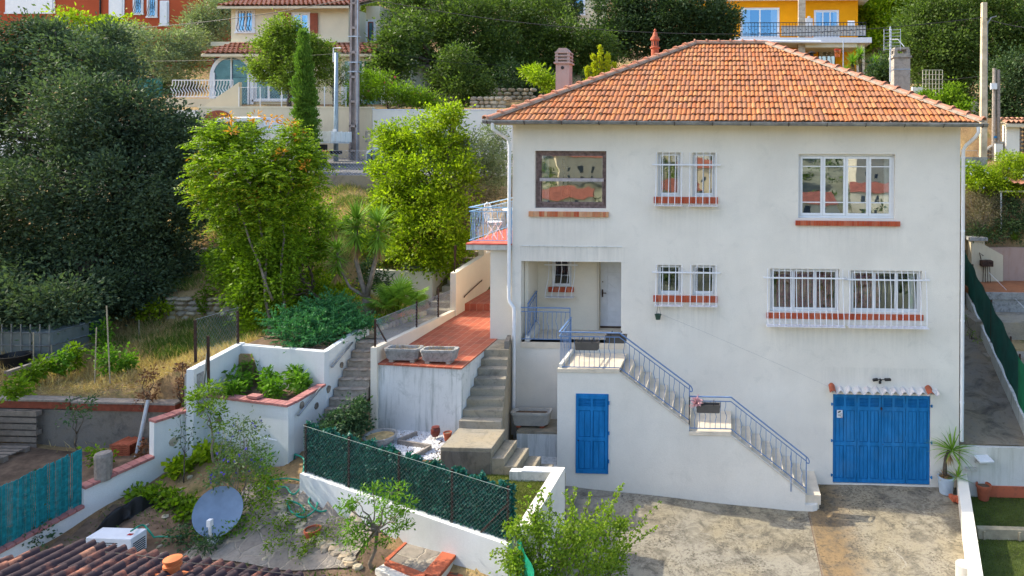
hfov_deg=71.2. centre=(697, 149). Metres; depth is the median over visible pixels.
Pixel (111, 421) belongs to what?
beam wall
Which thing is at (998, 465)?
neighbour wall
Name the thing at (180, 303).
dry stone wall
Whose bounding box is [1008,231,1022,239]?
strappy plant
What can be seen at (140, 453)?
dead creeper
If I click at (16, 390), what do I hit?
vegetable plant
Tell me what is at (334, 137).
tipper truck
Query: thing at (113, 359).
vegetable plant
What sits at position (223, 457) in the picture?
garden plant
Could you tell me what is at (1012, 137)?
house
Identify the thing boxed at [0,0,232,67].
red house
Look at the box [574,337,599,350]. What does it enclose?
planter box
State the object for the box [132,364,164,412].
dead creeper
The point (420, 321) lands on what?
path
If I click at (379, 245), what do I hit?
tall yucca
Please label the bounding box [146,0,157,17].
window
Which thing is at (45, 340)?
fence
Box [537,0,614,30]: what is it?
white house
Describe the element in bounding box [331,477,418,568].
pittosporum
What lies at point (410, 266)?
zinc tray
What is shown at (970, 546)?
boundary wall
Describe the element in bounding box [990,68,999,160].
utility pole
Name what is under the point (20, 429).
pallet
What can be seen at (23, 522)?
reed screen
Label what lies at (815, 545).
driveway joint
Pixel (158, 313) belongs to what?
slope bush
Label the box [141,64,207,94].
dark shrub
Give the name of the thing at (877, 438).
garage door
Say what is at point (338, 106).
forecourt
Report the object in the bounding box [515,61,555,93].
broadleaf shrub
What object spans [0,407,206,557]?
long wall
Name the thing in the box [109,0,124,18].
window
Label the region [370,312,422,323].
marigold
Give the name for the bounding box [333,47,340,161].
steel pole
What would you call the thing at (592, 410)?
cellar door
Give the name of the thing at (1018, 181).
tiled shelter roof
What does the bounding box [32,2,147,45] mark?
laurel tree
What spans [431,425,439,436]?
glazed pot
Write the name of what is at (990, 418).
side path
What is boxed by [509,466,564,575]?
garden wall
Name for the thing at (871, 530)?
driveway
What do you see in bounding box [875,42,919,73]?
background tree
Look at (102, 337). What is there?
vegetable plant
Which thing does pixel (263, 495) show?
garden plant
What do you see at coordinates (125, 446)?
tile stack
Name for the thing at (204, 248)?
dry stone wall
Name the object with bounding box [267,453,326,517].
garden hose
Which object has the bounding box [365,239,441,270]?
slope bush
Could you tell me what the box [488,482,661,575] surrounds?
abelia bush
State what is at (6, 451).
pallet
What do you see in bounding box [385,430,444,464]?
gravel
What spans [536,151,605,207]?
window
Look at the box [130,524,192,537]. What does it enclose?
garden hose
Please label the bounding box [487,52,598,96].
oak
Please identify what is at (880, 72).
background tree
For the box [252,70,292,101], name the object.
window
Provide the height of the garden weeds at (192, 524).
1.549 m
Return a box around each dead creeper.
[131,438,148,459]
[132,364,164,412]
[171,362,189,407]
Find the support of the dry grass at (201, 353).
on the ground at (294, 468)
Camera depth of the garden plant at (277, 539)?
11.66 m
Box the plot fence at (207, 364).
[193,307,238,386]
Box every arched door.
[204,110,230,122]
[209,57,253,103]
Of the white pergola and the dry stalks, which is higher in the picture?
the white pergola
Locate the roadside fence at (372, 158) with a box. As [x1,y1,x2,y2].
[290,150,484,175]
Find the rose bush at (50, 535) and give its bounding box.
[12,467,62,548]
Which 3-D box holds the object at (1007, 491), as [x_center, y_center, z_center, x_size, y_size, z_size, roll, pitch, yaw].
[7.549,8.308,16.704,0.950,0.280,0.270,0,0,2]
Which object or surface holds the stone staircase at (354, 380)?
on the ground at (294, 468)
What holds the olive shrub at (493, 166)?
on the ground at (294, 468)
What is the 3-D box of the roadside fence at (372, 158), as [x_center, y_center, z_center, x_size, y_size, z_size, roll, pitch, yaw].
[-12.239,0.499,25.586,8.640,0.980,0.040,0,0,2]
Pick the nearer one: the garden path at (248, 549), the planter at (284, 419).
the garden path at (248, 549)
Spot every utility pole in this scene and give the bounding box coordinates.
[348,0,361,160]
[979,2,996,156]
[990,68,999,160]
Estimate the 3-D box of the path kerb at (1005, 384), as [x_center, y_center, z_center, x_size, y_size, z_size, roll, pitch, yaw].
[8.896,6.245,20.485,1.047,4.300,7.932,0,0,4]
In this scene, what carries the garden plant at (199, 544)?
on the garden bed soil at (84, 530)
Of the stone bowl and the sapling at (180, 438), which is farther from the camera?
the stone bowl
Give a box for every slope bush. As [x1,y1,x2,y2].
[132,296,175,321]
[195,243,229,287]
[206,281,225,296]
[294,269,361,301]
[309,197,360,235]
[350,252,394,292]
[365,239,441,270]
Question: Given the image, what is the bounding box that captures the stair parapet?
[205,82,241,105]
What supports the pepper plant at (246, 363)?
in the planter at (284, 419)
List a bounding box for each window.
[4,0,55,13]
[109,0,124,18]
[132,0,143,14]
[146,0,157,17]
[159,1,168,26]
[234,10,255,32]
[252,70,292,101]
[283,12,317,32]
[341,58,384,103]
[366,20,375,41]
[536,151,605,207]
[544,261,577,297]
[572,0,585,15]
[652,152,720,206]
[652,264,719,306]
[658,152,679,195]
[658,265,680,293]
[740,8,779,37]
[763,268,846,327]
[798,154,893,217]
[813,10,838,36]
[818,52,834,63]
[844,270,929,328]
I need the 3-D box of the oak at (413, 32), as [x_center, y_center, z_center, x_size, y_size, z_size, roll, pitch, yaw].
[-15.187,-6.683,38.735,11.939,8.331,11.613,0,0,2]
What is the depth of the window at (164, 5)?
45.45 m
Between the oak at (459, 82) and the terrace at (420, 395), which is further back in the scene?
the oak at (459, 82)
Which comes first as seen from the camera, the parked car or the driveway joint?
the driveway joint
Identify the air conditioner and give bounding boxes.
[86,527,146,551]
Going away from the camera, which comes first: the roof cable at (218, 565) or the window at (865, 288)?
the roof cable at (218, 565)
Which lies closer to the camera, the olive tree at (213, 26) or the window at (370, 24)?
the window at (370, 24)
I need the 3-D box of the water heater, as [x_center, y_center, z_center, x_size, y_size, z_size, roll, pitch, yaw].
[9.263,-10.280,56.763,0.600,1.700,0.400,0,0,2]
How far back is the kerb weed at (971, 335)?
20.27 m
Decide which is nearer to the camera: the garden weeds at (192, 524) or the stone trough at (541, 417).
the garden weeds at (192, 524)
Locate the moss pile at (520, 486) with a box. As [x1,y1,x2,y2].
[468,474,544,520]
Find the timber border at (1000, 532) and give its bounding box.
[976,525,1023,540]
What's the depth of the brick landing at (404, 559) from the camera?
11.34 m
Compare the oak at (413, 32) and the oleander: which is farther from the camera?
the oak at (413, 32)
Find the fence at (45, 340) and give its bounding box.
[0,322,90,358]
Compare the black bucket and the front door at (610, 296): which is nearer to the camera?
the black bucket
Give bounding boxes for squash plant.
[121,480,200,522]
[159,438,224,481]
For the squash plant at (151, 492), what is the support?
on the garden bed soil at (84, 530)
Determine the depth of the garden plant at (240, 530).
11.85 m
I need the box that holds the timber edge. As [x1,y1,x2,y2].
[4,343,93,376]
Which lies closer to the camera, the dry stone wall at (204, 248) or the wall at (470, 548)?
the wall at (470, 548)
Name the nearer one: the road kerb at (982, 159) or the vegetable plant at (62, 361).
the vegetable plant at (62, 361)
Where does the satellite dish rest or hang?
on the garden bed soil at (84, 530)
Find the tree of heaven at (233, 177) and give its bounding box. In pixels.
[173,109,345,334]
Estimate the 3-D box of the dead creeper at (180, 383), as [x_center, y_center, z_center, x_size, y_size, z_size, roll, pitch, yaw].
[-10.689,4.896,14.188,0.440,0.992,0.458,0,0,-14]
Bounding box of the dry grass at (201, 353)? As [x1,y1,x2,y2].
[0,183,479,450]
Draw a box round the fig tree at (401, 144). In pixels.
[349,95,489,283]
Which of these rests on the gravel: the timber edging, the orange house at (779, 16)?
the timber edging
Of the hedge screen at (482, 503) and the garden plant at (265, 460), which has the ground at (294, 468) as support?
the garden plant at (265, 460)
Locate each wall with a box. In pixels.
[0,106,374,158]
[0,395,182,447]
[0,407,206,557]
[7,173,512,196]
[163,296,239,320]
[180,247,221,255]
[300,472,512,575]
[365,109,512,158]
[368,218,500,301]
[470,88,536,107]
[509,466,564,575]
[911,87,978,114]
[956,471,982,575]
[959,445,1023,496]
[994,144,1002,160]
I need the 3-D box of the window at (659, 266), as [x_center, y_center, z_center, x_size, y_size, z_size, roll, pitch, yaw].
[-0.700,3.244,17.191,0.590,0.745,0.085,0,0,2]
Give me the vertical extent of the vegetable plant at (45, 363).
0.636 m
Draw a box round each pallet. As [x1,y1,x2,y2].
[0,409,41,447]
[0,445,30,462]
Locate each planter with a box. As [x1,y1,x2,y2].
[186,326,376,459]
[206,384,325,466]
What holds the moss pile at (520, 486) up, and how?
on the mossy turf at (524, 494)
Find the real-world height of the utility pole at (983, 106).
6.750 m
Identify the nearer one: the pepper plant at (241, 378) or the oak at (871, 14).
the pepper plant at (241, 378)
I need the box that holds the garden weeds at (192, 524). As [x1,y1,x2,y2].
[40,503,383,575]
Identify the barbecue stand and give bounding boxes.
[979,252,992,282]
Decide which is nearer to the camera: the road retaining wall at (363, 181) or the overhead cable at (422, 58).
the road retaining wall at (363, 181)
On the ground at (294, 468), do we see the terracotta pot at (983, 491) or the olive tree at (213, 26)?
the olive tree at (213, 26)
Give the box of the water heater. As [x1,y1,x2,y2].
[805,16,812,36]
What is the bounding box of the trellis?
[922,70,942,98]
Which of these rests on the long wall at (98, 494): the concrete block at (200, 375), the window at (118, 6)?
the concrete block at (200, 375)
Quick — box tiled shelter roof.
[1005,175,1023,183]
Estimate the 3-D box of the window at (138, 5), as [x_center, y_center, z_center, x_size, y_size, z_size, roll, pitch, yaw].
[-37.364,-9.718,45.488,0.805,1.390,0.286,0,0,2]
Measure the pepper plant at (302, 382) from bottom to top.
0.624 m
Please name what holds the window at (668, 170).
in the house at (772, 229)
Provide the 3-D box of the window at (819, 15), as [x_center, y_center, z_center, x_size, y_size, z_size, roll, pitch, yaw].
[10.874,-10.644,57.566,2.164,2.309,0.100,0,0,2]
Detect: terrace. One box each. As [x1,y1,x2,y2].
[370,250,496,435]
[960,236,1023,363]
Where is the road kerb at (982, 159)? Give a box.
[960,150,986,175]
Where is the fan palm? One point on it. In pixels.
(395, 293)
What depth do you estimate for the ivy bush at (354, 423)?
14.26 m
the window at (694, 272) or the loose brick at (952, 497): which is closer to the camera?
the loose brick at (952, 497)
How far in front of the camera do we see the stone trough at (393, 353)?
15.34 m
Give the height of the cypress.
5.588 m
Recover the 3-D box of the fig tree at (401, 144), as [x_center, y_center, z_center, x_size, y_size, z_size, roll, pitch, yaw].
[-8.815,1.133,21.873,4.730,5.954,3.839,0,0,43]
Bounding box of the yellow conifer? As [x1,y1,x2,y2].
[583,45,617,80]
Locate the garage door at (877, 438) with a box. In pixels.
[831,394,932,483]
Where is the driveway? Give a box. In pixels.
[550,484,964,575]
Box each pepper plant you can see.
[218,378,247,398]
[221,363,254,392]
[236,354,259,384]
[253,364,279,396]
[261,371,290,399]
[279,363,303,387]
[288,368,313,394]
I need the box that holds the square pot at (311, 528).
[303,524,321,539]
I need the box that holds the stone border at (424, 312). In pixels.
[366,310,426,335]
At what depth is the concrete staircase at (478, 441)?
15.06 m
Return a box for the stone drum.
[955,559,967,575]
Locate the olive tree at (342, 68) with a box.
[313,48,349,106]
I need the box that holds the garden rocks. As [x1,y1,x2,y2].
[145,475,362,570]
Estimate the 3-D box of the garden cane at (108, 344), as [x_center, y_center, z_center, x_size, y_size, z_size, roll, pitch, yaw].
[-12.762,4.312,14.789,0.176,1.851,0.023,0,0,22]
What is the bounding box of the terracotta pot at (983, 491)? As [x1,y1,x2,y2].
[976,481,991,501]
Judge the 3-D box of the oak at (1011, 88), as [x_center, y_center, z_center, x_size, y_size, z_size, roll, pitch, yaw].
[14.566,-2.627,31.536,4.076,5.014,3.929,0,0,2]
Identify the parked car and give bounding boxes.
[366,131,473,161]
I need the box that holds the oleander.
[338,66,448,108]
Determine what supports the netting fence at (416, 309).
on the terrace at (420, 395)
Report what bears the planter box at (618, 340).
attached to the outside staircase at (633, 427)
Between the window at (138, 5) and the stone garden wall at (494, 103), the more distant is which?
the window at (138, 5)
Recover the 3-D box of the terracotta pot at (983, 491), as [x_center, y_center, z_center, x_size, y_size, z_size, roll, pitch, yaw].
[6.913,8.255,16.495,0.360,0.360,0.357,0,0,2]
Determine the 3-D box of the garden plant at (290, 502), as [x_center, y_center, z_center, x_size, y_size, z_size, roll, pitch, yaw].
[-7.070,6.584,12.007,1.521,0.692,0.716,0,0,36]
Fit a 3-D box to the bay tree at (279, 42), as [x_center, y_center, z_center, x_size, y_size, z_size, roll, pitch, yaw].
[-18.521,-4.081,31.072,3.902,4.602,3.472,0,0,34]
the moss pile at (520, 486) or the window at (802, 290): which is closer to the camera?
the moss pile at (520, 486)
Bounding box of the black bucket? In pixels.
[0,350,32,370]
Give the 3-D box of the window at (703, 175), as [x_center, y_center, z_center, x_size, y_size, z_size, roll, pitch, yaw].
[-0.280,0.722,16.991,1.704,1.328,0.450,0,0,2]
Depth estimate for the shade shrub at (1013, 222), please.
25.68 m
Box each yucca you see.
[320,198,403,315]
[841,46,882,72]
[930,427,977,495]
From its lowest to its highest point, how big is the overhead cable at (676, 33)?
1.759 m
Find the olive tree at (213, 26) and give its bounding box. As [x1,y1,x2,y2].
[158,0,237,58]
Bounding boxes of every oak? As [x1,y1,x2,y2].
[0,6,231,344]
[360,0,540,90]
[417,38,508,107]
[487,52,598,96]
[491,0,632,81]
[584,0,749,63]
[858,0,920,54]
[875,0,1023,103]
[968,39,1023,117]
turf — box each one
[463,474,543,520]
[971,497,1023,575]
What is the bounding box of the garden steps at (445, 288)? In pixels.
[425,251,477,314]
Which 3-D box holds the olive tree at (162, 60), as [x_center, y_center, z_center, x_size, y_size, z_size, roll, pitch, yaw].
[-28.595,-5.013,36.312,5.664,4.738,5.073,0,0,2]
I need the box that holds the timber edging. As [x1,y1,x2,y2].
[397,431,431,454]
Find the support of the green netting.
attached to the garden wall at (553, 478)
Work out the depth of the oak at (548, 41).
42.01 m
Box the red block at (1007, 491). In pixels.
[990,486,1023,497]
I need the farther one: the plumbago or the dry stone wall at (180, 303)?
the plumbago
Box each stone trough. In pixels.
[384,345,423,362]
[420,346,459,363]
[510,407,552,427]
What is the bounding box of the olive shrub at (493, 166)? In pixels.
[442,122,512,215]
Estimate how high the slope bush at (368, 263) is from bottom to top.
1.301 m
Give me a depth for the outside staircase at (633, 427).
15.78 m
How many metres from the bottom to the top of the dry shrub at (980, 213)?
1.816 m
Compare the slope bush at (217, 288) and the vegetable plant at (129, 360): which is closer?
the vegetable plant at (129, 360)
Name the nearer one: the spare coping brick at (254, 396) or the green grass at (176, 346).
the spare coping brick at (254, 396)
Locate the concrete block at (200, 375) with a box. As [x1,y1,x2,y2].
[184,371,203,415]
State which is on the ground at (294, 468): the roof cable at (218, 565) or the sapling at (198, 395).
the sapling at (198, 395)
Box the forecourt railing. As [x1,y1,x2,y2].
[166,80,233,106]
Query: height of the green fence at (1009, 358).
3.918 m
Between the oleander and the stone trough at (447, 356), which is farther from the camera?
the oleander
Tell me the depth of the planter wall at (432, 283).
21.07 m
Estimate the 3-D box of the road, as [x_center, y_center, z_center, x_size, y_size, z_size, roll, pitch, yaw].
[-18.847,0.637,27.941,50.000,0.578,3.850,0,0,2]
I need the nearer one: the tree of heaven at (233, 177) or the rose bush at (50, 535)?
the rose bush at (50, 535)
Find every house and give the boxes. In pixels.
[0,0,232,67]
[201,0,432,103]
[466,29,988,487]
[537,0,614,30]
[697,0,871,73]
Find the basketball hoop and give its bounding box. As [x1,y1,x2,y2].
[834,41,843,66]
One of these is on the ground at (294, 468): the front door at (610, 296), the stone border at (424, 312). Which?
the stone border at (424, 312)
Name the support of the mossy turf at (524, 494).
on the ground at (294, 468)
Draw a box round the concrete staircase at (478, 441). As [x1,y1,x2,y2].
[440,335,588,571]
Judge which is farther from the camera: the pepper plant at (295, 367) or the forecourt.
the forecourt
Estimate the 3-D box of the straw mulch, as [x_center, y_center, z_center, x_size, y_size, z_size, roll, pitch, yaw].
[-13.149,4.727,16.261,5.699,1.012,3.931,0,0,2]
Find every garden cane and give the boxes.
[94,327,96,382]
[106,306,110,384]
[138,320,139,334]
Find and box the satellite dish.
[192,486,242,543]
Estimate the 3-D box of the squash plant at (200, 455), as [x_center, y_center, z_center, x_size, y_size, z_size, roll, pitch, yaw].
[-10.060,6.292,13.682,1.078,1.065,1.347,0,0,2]
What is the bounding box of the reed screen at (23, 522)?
[0,448,82,546]
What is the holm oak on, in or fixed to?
on the ground at (294, 468)
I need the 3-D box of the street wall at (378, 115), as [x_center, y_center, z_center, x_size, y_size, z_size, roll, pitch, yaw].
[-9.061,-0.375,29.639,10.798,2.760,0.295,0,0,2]
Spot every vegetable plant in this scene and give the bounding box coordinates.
[0,371,37,403]
[11,361,48,386]
[28,352,55,378]
[46,346,77,377]
[62,340,89,371]
[87,316,118,352]
[87,338,124,377]
[110,341,139,376]
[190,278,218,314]
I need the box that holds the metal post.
[134,400,149,456]
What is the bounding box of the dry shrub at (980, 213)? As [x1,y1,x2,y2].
[960,184,1011,229]
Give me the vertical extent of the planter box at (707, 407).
0.373 m
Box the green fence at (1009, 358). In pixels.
[965,250,1023,412]
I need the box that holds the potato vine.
[194,405,274,503]
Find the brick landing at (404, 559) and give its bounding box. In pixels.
[375,542,462,575]
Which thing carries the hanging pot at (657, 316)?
hanging from the house at (772, 229)
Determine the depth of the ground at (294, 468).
19.10 m
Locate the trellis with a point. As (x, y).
(935, 79)
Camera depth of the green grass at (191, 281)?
19.28 m
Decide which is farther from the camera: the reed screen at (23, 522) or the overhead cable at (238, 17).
the overhead cable at (238, 17)
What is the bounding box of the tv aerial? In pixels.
[884,26,903,81]
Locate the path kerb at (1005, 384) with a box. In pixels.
[960,265,1023,433]
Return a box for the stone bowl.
[362,428,397,446]
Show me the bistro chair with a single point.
(490, 221)
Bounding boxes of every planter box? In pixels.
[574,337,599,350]
[605,331,626,343]
[689,394,719,412]
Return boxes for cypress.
[287,28,322,170]
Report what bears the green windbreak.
on the ground at (294, 468)
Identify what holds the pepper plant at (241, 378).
in the planter at (284, 419)
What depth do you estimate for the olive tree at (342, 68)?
31.71 m
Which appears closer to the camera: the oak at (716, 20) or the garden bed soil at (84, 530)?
the garden bed soil at (84, 530)
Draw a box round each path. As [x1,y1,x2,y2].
[183,483,371,569]
[361,315,436,338]
[959,305,1023,453]
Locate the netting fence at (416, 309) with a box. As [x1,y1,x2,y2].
[374,245,456,346]
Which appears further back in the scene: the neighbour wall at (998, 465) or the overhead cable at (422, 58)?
the overhead cable at (422, 58)
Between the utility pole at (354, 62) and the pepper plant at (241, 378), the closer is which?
the pepper plant at (241, 378)
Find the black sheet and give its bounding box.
[94,496,153,532]
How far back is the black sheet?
12.18 m
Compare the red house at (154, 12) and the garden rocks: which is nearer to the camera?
the garden rocks
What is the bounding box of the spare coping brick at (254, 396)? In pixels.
[246,393,262,398]
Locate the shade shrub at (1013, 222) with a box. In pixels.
[960,192,1023,245]
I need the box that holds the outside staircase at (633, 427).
[557,317,820,511]
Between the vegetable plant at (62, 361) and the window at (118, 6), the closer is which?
the vegetable plant at (62, 361)
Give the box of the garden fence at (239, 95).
[238,87,346,106]
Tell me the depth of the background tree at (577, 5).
57.15 m
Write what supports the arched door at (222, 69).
in the yellow house at (329, 20)
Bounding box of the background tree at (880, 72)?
[862,51,889,83]
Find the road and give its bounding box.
[0,158,512,175]
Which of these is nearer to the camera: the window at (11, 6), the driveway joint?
the driveway joint
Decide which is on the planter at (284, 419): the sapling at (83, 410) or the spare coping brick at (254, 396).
the spare coping brick at (254, 396)
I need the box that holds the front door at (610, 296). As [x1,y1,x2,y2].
[600,262,620,327]
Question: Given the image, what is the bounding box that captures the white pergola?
[999,190,1023,229]
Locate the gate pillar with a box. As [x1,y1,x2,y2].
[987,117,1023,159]
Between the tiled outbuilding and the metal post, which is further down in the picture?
the tiled outbuilding
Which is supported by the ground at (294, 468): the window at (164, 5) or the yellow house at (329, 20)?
the yellow house at (329, 20)
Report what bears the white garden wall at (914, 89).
on the ground at (294, 468)
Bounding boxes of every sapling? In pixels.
[54,391,103,449]
[169,412,200,482]
[181,377,237,462]
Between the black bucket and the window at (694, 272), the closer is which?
the black bucket
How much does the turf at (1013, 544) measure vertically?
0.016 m
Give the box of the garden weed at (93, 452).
[77,443,118,467]
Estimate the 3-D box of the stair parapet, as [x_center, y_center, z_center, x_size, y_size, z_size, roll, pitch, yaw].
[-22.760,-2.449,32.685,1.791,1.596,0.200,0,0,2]
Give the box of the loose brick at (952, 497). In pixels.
[949,494,955,501]
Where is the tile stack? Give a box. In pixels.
[109,436,145,455]
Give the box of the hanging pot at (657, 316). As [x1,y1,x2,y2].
[655,304,660,319]
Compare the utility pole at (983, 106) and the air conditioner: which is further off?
the utility pole at (983, 106)
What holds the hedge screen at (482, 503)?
on the wall at (470, 548)
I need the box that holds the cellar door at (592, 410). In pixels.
[575,393,609,473]
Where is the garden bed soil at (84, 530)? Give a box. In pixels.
[45,498,458,575]
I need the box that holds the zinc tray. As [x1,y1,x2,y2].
[401,265,421,268]
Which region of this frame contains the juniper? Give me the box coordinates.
[254,284,383,352]
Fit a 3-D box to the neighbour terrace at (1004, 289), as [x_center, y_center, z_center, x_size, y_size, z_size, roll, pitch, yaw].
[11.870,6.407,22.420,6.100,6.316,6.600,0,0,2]
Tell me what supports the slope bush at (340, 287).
on the ground at (294, 468)
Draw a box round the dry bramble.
[427,175,511,235]
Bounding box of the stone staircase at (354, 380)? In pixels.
[320,335,393,432]
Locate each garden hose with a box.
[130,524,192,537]
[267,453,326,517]
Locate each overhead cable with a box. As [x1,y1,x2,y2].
[123,0,342,28]
[190,52,349,60]
[361,46,485,64]
[377,0,981,33]
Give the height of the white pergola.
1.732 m
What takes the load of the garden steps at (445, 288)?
on the ground at (294, 468)
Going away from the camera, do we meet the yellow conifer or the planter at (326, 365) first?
the planter at (326, 365)
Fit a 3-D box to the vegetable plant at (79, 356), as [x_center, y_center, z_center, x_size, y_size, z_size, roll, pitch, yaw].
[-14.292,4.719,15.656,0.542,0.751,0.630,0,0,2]
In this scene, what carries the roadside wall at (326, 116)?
on the ground at (294, 468)
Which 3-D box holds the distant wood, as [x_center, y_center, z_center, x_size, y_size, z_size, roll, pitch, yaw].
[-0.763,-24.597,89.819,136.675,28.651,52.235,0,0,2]
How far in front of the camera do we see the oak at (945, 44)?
35.20 m
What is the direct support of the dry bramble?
on the ground at (294, 468)
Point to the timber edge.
(9, 371)
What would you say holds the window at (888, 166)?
in the house at (772, 229)
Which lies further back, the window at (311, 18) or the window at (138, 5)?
the window at (138, 5)
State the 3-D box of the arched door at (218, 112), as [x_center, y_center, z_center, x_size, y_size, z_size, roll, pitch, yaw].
[-21.049,-1.442,29.986,1.400,0.596,0.050,0,0,2]
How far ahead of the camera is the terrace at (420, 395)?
15.31 m
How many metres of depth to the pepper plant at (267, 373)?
14.66 m
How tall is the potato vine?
1.984 m
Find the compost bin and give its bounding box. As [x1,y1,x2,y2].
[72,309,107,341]
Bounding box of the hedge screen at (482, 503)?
[303,420,516,541]
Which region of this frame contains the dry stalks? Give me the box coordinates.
[393,343,452,349]
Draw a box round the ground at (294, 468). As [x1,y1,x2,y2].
[0,0,1023,575]
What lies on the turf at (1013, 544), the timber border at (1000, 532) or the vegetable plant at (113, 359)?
the timber border at (1000, 532)
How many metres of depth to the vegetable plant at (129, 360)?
15.33 m
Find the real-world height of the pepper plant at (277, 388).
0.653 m
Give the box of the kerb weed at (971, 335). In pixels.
[964,313,982,342]
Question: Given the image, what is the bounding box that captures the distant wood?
[379,0,1023,25]
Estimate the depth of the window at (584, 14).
61.47 m
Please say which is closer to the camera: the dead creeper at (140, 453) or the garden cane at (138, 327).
the dead creeper at (140, 453)
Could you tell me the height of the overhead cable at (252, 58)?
0.159 m
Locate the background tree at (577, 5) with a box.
[542,0,587,23]
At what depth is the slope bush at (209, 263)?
19.14 m
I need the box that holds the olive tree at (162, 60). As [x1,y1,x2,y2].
[113,14,215,97]
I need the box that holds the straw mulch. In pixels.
[0,333,266,394]
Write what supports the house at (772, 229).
on the ground at (294, 468)
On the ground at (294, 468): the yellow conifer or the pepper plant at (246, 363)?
the yellow conifer
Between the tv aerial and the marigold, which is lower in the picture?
the marigold
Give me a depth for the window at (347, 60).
35.25 m
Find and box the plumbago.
[960,148,1023,198]
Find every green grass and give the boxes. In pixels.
[97,182,439,356]
[135,300,313,361]
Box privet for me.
[204,193,344,336]
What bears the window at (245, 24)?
in the yellow house at (329, 20)
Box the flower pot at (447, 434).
[443,430,451,440]
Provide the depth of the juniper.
15.99 m
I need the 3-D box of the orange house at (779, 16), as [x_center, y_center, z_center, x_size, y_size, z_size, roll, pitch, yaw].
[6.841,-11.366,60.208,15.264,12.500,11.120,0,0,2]
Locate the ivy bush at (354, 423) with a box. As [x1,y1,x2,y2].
[314,392,379,442]
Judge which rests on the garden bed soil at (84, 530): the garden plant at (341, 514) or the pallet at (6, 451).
the garden plant at (341, 514)
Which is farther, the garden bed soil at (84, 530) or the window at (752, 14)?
the window at (752, 14)
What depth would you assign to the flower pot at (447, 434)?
14.55 m
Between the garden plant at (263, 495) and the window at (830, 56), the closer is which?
the garden plant at (263, 495)
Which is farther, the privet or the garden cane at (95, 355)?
the privet
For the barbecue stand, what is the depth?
25.10 m
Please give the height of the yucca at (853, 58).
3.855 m
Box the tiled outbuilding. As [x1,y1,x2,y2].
[0,538,325,575]
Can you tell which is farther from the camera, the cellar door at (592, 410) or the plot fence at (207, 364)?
the cellar door at (592, 410)
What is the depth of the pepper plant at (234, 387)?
14.25 m
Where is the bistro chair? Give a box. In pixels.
[484,202,502,238]
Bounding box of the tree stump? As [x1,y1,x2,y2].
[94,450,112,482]
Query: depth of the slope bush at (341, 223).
22.29 m
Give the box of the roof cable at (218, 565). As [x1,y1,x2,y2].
[105,552,300,575]
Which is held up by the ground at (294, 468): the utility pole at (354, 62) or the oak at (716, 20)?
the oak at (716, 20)
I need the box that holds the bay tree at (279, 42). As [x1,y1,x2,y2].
[235,9,341,106]
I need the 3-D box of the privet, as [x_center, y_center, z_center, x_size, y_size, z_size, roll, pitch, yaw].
[-11.288,3.033,18.098,3.532,4.247,3.459,0,0,2]
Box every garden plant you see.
[155,514,224,557]
[183,498,257,545]
[198,442,270,487]
[233,452,290,534]
[235,438,283,491]
[259,511,311,564]
[271,491,332,555]
[301,509,348,549]
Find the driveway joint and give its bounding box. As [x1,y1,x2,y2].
[808,512,822,575]
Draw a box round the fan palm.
[362,274,429,313]
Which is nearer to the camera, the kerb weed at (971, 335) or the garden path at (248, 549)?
the garden path at (248, 549)
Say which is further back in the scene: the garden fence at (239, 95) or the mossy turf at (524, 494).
the garden fence at (239, 95)
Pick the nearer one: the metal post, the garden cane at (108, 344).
the metal post
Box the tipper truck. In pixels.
[198,117,351,163]
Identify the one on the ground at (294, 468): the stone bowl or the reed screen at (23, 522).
the stone bowl
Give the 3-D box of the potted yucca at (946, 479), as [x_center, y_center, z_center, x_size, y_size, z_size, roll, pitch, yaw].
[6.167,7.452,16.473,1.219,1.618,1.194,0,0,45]
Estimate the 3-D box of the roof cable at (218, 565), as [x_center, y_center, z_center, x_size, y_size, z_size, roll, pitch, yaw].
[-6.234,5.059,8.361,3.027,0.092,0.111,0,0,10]
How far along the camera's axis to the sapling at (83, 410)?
13.51 m
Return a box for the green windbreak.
[138,79,162,96]
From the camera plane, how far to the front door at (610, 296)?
18.57 m
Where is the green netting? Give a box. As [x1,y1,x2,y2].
[517,541,533,575]

